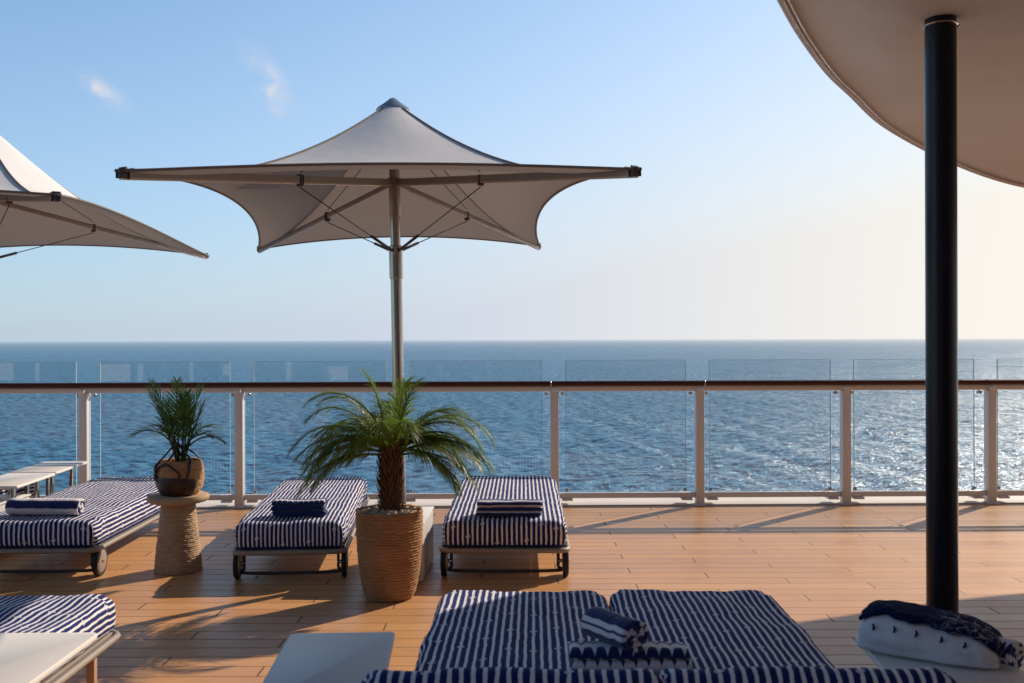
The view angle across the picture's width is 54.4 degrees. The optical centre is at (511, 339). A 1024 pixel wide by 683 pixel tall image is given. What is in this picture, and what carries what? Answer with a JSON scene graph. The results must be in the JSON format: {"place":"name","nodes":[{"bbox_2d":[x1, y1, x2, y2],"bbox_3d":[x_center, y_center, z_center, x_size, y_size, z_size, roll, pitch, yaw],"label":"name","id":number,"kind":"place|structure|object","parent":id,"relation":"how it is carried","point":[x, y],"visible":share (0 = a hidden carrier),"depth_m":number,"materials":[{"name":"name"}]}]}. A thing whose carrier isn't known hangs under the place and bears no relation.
{"place":"outdoors","nodes":[
{"label":"outdoors","id":0,"kind":"place"},
{"bbox_2d":[0,341,1023,494],"bbox_3d":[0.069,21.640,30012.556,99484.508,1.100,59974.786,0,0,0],"label":"sea","id":1,"kind":"structure","parent":0,"point":[625,441],"depth_m":294.23,"materials":[{"name":"liquid"}]},
{"bbox_2d":[0,504,1023,682],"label":"deck","id":2,"kind":"structure","parent":0,"point":[823,576],"depth_m":6.53,"materials":[{"name":"brown wood"}]},
{"bbox_2d":[0,483,33,497],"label":"sun lounger","id":3,"kind":"object","parent":2,"relation":"on","point":[20,490],"visible":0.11,"depth_m":8.22,"materials":[{"name":"fabric"}]},
{"bbox_2d":[0,473,54,497],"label":"side table","id":4,"kind":"object","parent":2,"relation":"on","point":[11,483],"visible":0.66,"depth_m":7.73,"materials":[{"name":"metal"}]},
{"bbox_2d":[0,632,96,682],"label":"side table","id":5,"kind":"object","parent":2,"relation":"on","point":[32,657],"visible":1,"depth_m":3.41,"materials":[{"name":"white painted metal"}]},
{"bbox_2d":[9,461,87,497],"bbox_3d":[-3.926,1.328,8.460,0.380,0.500,0.740,0,0,-4],"label":"side table","id":6,"kind":"object","parent":2,"relation":"on","point":[56,467],"visible":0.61,"depth_m":8.40,"materials":[{"name":"metal"}]},
{"bbox_2d":[0,594,120,682],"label":"reclining lounger","id":7,"kind":"object","parent":2,"relation":"on","point":[95,613],"visible":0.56,"depth_m":4.37,"materials":[{"name":"fabric"}]},
{"bbox_2d":[0,476,159,575],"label":"sun lounger","id":8,"kind":"object","parent":2,"relation":"on","point":[116,509],"visible":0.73,"depth_m":6.68,"materials":[{"name":"fabric"}]},
{"bbox_2d":[5,498,84,514],"bbox_3d":[-3.157,1.130,6.735,0.499,0.117,0.115,0,0,3],"label":"rolled towel","id":9,"kind":"object","parent":8,"relation":"on","point":[46,506],"visible":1,"depth_m":6.69,"materials":[{"name":"blue fabric"}]},
{"bbox_2d":[0,136,209,511],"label":"parasol","id":10,"kind":"object","parent":2,"relation":"on","point":[39,207],"visible":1,"depth_m":8.36,"materials":[{"name":"white fabric"}]},
{"bbox_2d":[146,491,209,574],"bbox_3d":[-2.276,1.311,6.790,0.412,0.518,0.412,0,0,0],"label":"rope stool","id":11,"kind":"object","parent":2,"relation":"on","point":[178,549],"visible":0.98,"depth_m":6.68,"materials":[{"name":"beige fabric"}]},
{"bbox_2d":[153,442,204,496],"bbox_3d":[-2.268,0.871,6.782,0.330,0.361,0.331,0,0,0],"label":"basket pot","id":12,"kind":"object","parent":11,"relation":"on","point":[172,477],"visible":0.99,"depth_m":6.67,"materials":[{"name":"wicker"}]},
{"bbox_2d":[125,376,228,461],"bbox_3d":[-2.289,0.553,6.813,0.685,0.604,0.526,0,0,-19],"label":"potted plant","id":13,"kind":"object","parent":12,"relation":"in","point":[182,414],"visible":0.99,"depth_m":6.75,"materials":[{"name":"green plant"}]},
{"bbox_2d":[232,477,368,578],"bbox_3d":[-1.529,1.371,7.557,0.752,0.399,2.244,0,0,-4],"label":"sun lounger","id":14,"kind":"object","parent":2,"relation":"on","point":[261,529],"visible":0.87,"depth_m":6.53,"materials":[{"name":"fabric"}]},
{"bbox_2d":[271,498,327,515],"bbox_3d":[-1.426,1.124,6.690,0.365,0.107,0.124,0,0,-2],"label":"folded towel","id":15,"kind":"object","parent":14,"relation":"on","point":[301,507],"visible":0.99,"depth_m":6.63,"materials":[{"name":"blue fabric"}]},
{"bbox_2d":[263,632,394,682],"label":"side table","id":16,"kind":"object","parent":2,"relation":"on","point":[353,657],"visible":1,"depth_m":3.34,"materials":[{"name":"white painted metal"}]},
{"bbox_2d":[114,98,641,580],"bbox_3d":[-0.777,-0.038,6.748,2.495,3.203,4.060,-1,0,-5],"label":"parasol","id":17,"kind":"object","parent":2,"relation":"on","point":[394,170],"visible":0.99,"depth_m":6.71,"materials":[{"name":"fabric"}]},
{"bbox_2d":[355,504,422,602],"bbox_3d":[-0.745,1.288,6.059,0.411,0.554,0.411,0,0,0],"label":"palm planter","id":18,"kind":"object","parent":2,"relation":"on","point":[389,547],"visible":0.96,"depth_m":5.90,"materials":[{"name":"wicker"}]},
{"bbox_2d":[284,366,497,510],"bbox_3d":[-0.764,0.625,6.083,1.176,0.949,1.089,0,0,-40],"label":"palm","id":19,"kind":"object","parent":18,"relation":"in","point":[386,435],"visible":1,"depth_m":6.00,"materials":[{"name":"green plant"}]},
{"bbox_2d":[439,476,570,575],"bbox_3d":[-0.038,1.366,7.590,0.869,0.399,2.244,0,0,1],"label":"sun lounger","id":20,"kind":"object","parent":2,"relation":"on","point":[465,529],"visible":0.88,"depth_m":6.53,"materials":[{"name":"fabric"}]},
{"bbox_2d":[476,499,542,515],"bbox_3d":[-0.018,1.125,6.680,0.446,0.096,0.144,0,0,1],"label":"folded towel","id":21,"kind":"object","parent":20,"relation":"on","point":[509,507],"visible":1,"depth_m":6.61,"materials":[{"name":"blue fabric"}]},
{"bbox_2d":[361,590,666,682],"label":"reclining lounger","id":22,"kind":"object","parent":2,"relation":"on","point":[479,636],"visible":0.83,"depth_m":3.87,"materials":[{"name":"fabric"}]},
{"bbox_2d":[196,496,1023,508],"bbox_3d":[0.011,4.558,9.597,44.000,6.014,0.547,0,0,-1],"label":"deck kerb","id":23,"kind":"structure","parent":2,"relation":"on","point":[729,501],"depth_m":9.48,"materials":[{"name":"paint"}]},
{"bbox_2d":[0,359,1023,508],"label":"railing","id":24,"kind":"object","parent":23,"relation":"on","point":[991,492],"visible":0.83,"depth_m":9.33,"materials":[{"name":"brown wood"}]},
{"bbox_2d":[609,589,958,682],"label":"reclining lounger","id":25,"kind":"object","parent":2,"relation":"on","point":[746,636],"visible":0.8,"depth_m":3.88,"materials":[{"name":"fabric"}]},
{"bbox_2d":[568,640,692,671],"bbox_3d":[0.417,1.127,3.550,0.434,0.086,0.123,0,0,1],"label":"folded towel","id":26,"kind":"object","parent":25,"relation":"on","point":[657,656],"visible":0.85,"depth_m":3.50,"materials":[{"name":"blue fabric"}]},
{"bbox_2d":[581,606,648,652],"bbox_3d":[0.364,1.032,3.552,0.119,0.115,0.244,0,0,-34],"label":"rolled towel","id":27,"kind":"object","parent":26,"relation":"on","point":[615,629],"visible":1,"depth_m":3.48,"materials":[{"name":"blue fabric"}]},
{"bbox_2d":[777,0,1023,612],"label":"shade roof","id":28,"kind":"structure","parent":2,"relation":"on","point":[940,83],"depth_m":4.86,"materials":[{"name":"fabric"}]},
{"bbox_2d":[854,634,1023,682],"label":"side table","id":29,"kind":"object","parent":2,"relation":"on","point":[1003,673],"visible":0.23,"depth_m":3.20,"materials":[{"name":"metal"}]},
{"bbox_2d":[857,600,1003,668],"bbox_3d":[1.403,0.979,3.338,0.456,0.158,0.263,0,0,32],"label":"beach towel","id":30,"kind":"object","parent":29,"relation":"on","point":[912,630],"visible":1,"depth_m":3.26,"materials":[{"name":"white fabric"}]},
{"bbox_2d":[999,636,1023,667],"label":"rolled towel","id":31,"kind":"object","parent":30,"relation":"on","point":[1013,650],"visible":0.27,"depth_m":3.20,"materials":[{"name":"fabric"}]},
{"bbox_2d":[0,0,1023,343],"label":"sky","id":32,"kind":"structure","parent":0,"point":[765,203],"materials":[{"name":"blue"}]}
]}

